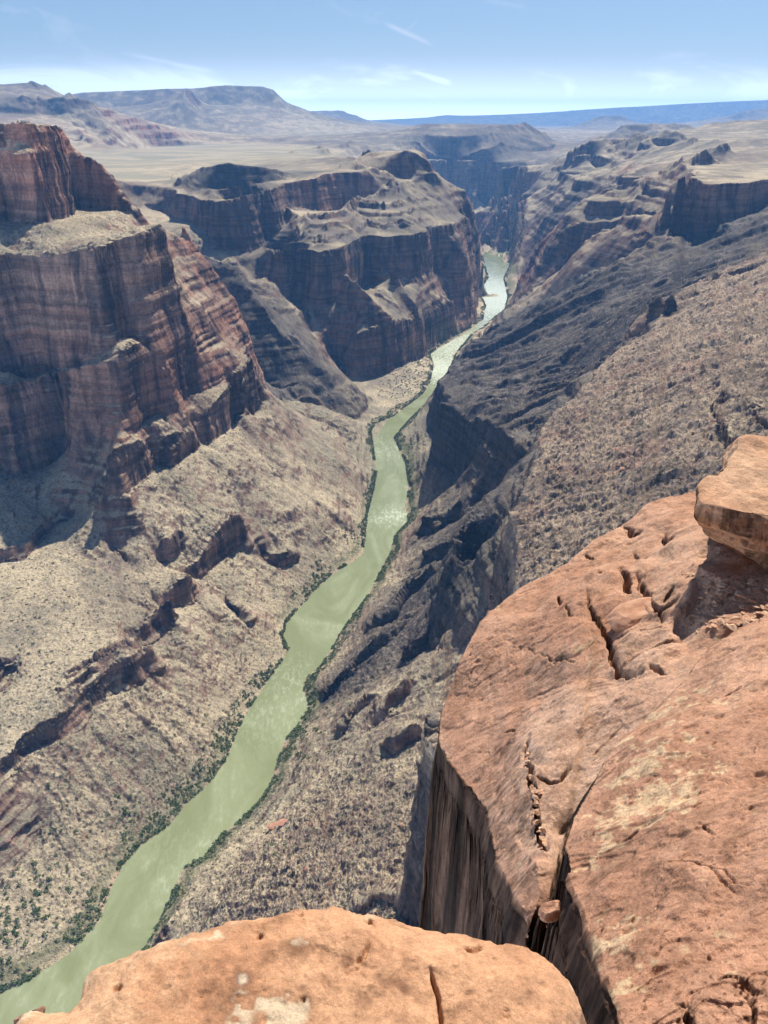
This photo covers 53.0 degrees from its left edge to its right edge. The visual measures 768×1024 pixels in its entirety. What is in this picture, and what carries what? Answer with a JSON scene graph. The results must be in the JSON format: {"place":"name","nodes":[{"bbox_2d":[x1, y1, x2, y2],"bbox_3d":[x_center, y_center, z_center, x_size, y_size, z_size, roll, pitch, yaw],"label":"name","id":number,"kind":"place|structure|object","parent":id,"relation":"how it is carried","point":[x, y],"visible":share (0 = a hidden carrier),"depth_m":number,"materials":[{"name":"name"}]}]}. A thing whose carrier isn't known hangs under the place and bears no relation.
{"place":"outdoors","nodes":[
{"label":"outdoors","id":0,"kind":"place"},
{"bbox_2d":[0,248,508,1023],"bbox_3d":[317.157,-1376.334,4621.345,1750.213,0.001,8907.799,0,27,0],"label":"river water","id":1,"kind":"structure","parent":0,"point":[152,868],"depth_m":1189.84,"materials":[{"name":"green liquid"}]},
{"bbox_2d":[17,906,586,1023],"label":"sandstone ledge","id":2,"kind":"object","parent":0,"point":[333,965],"visible":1,"depth_m":1.65,"materials":[{"name":"brown stone"}]},
{"bbox_2d":[14,1006,44,1023],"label":"rock","id":3,"kind":"object","parent":2,"relation":"on","point":[41,1009],"visible":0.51,"depth_m":1.67,"materials":[{"name":"stone"}]},
{"bbox_2d":[0,81,767,992],"bbox_3d":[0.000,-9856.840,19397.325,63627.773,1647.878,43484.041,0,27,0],"label":"canyon terrain","id":4,"kind":"structure","parent":0,"point":[208,289],"depth_m":1523.01,"materials":[{"name":"brown stone"}]},
{"bbox_2d":[0,202,517,991],"bbox_3d":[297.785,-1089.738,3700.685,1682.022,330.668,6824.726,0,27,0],"label":"riverside scrub","id":5,"kind":"object","parent":4,"relation":"on","point":[174,892],"visible":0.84,"depth_m":1203.66,"materials":[{"name":"green plant"}]},
{"bbox_2d":[267,822,276,830],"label":"fallen slab","id":6,"kind":"structure","parent":4,"relation":"on","point":[270,826],"depth_m":987.98,"materials":[{"name":"stone"}]},
{"bbox_2d":[276,818,287,825],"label":"fallen slab","id":7,"kind":"structure","parent":4,"relation":"on","point":[281,822],"depth_m":974.15,"materials":[{"name":"stone"}]},
{"bbox_2d":[0,299,766,927],"bbox_3d":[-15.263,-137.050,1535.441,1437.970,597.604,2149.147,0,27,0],"label":"desert scrub","id":8,"kind":"object","parent":4,"relation":"on","point":[214,727],"visible":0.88,"depth_m":1070.44,"materials":[{"name":"green plant"}]},
{"bbox_2d":[0,0,767,119],"label":"sky","id":9,"kind":"structure","parent":0,"point":[366,59],"materials":[{"name":"blue"}]},
{"bbox_2d":[420,491,767,1023],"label":"sandstone bluff","id":10,"kind":"structure","parent":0,"point":[643,742],"depth_m":4.17,"materials":[{"name":"brown stone"}]},
{"bbox_2d":[532,794,539,800],"bbox_3d":[0.879,1.656,4.454,0.027,0.030,0.056,-46,59,-7],"label":"chockstone","id":11,"kind":"object","parent":10,"relation":"on","point":[534,796],"visible":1,"depth_m":4.45,"materials":[{"name":"stone"}]},
{"bbox_2d":[533,800,538,806],"bbox_3d":[0.871,1.671,4.407,0.035,0.013,0.038,-13,68,13],"label":"chockstone","id":12,"kind":"object","parent":10,"relation":"on","point":[535,803],"visible":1,"depth_m":4.40,"materials":[{"name":"stone"}]},
{"bbox_2d":[533,809,540,815],"bbox_3d":[0.866,1.696,4.343,0.042,0.010,0.038,-3,55,-5],"label":"chockstone","id":13,"kind":"object","parent":10,"relation":"on","point":[537,812],"visible":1,"depth_m":4.34,"materials":[{"name":"stone"}]},
{"bbox_2d":[538,900,559,922],"bbox_3d":[0.626,1.502,2.882,0.095,0.103,0.060,-19,36,-3],"label":"rounded boulder","id":14,"kind":"object","parent":10,"relation":"on","point":[549,912],"visible":0.98,"depth_m":2.85,"materials":[{"name":"stone"}]},
{"bbox_2d":[607,597,654,631],"bbox_3d":[1.805,0.757,5.533,0.457,0.191,0.244,-14,35,-25],"label":"rock","id":15,"kind":"object","parent":10,"relation":"on","point":[626,615],"visible":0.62,"depth_m":5.45,"materials":[{"name":"stone"}]},
{"bbox_2d":[706,580,714,586],"bbox_3d":[2.228,0.487,5.238,0.068,0.026,0.069,9,29,17],"label":"sandstone flake","id":16,"kind":"object","parent":10,"relation":"on","point":[710,583],"visible":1,"depth_m":5.22,"materials":[{"name":"brown stone"}]},
{"bbox_2d":[717,582,727,586],"bbox_3d":[2.274,0.486,5.172,0.070,0.026,0.074,-11,12,24],"label":"sandstone flake","id":17,"kind":"object","parent":10,"relation":"on","point":[721,584],"visible":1,"depth_m":5.16,"materials":[{"name":"stone"}]},
{"bbox_2d":[718,618,727,623],"bbox_3d":[2.136,0.694,4.854,0.059,0.021,0.056,-34,34,12],"label":"sandstone flake","id":18,"kind":"object","parent":10,"relation":"on","point":[720,621],"visible":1,"depth_m":4.85,"materials":[{"name":"stone"}]},
{"bbox_2d":[694,434,767,572],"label":"sandstone boulder","id":19,"kind":"object","parent":10,"relation":"on","point":[731,509],"visible":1,"depth_m":5.18,"materials":[{"name":"brown stone"}]},
{"bbox_2d":[726,623,737,630],"bbox_3d":[2.175,0.712,4.798,0.073,0.028,0.078,-11,38,-31],"label":"sandstone flake","id":20,"kind":"object","parent":10,"relation":"on","point":[733,627],"visible":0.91,"depth_m":4.78,"materials":[{"name":"beige stone"}]},
{"bbox_2d":[730,616,741,620],"bbox_3d":[2.223,0.680,4.851,0.078,0.020,0.050,0,59,-7],"label":"sandstone flake","id":21,"kind":"object","parent":10,"relation":"on","point":[735,618],"visible":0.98,"depth_m":4.85,"materials":[{"name":"stone"}]},
{"bbox_2d":[735,592,746,596],"bbox_3d":[2.335,0.539,5.031,0.079,0.028,0.074,4,17,-14],"label":"sandstone flake","id":22,"kind":"object","parent":10,"relation":"on","point":[740,594],"visible":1,"depth_m":5.01,"materials":[{"name":"brown stone"}]},
{"bbox_2d":[739,603,750,609],"bbox_3d":[2.333,0.610,4.965,0.074,0.027,0.072,13,30,24],"label":"sandstone flake","id":23,"kind":"object","parent":10,"relation":"on","point":[742,606],"visible":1,"depth_m":4.95,"materials":[{"name":"brown stone"}]},
{"bbox_2d":[741,615,749,620],"bbox_3d":[2.283,0.678,4.850,0.053,0.021,0.082,-3,31,21],"label":"sandstone flake","id":24,"kind":"object","parent":10,"relation":"on","point":[744,617],"visible":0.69,"depth_m":4.85,"materials":[{"name":"stone"}]},
{"bbox_2d":[747,582,758,585],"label":"sandstone flake","id":25,"kind":"object","parent":10,"relation":"on","point":[753,583],"visible":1,"depth_m":5.08,"materials":[{"name":"brown stone"}]}
]}

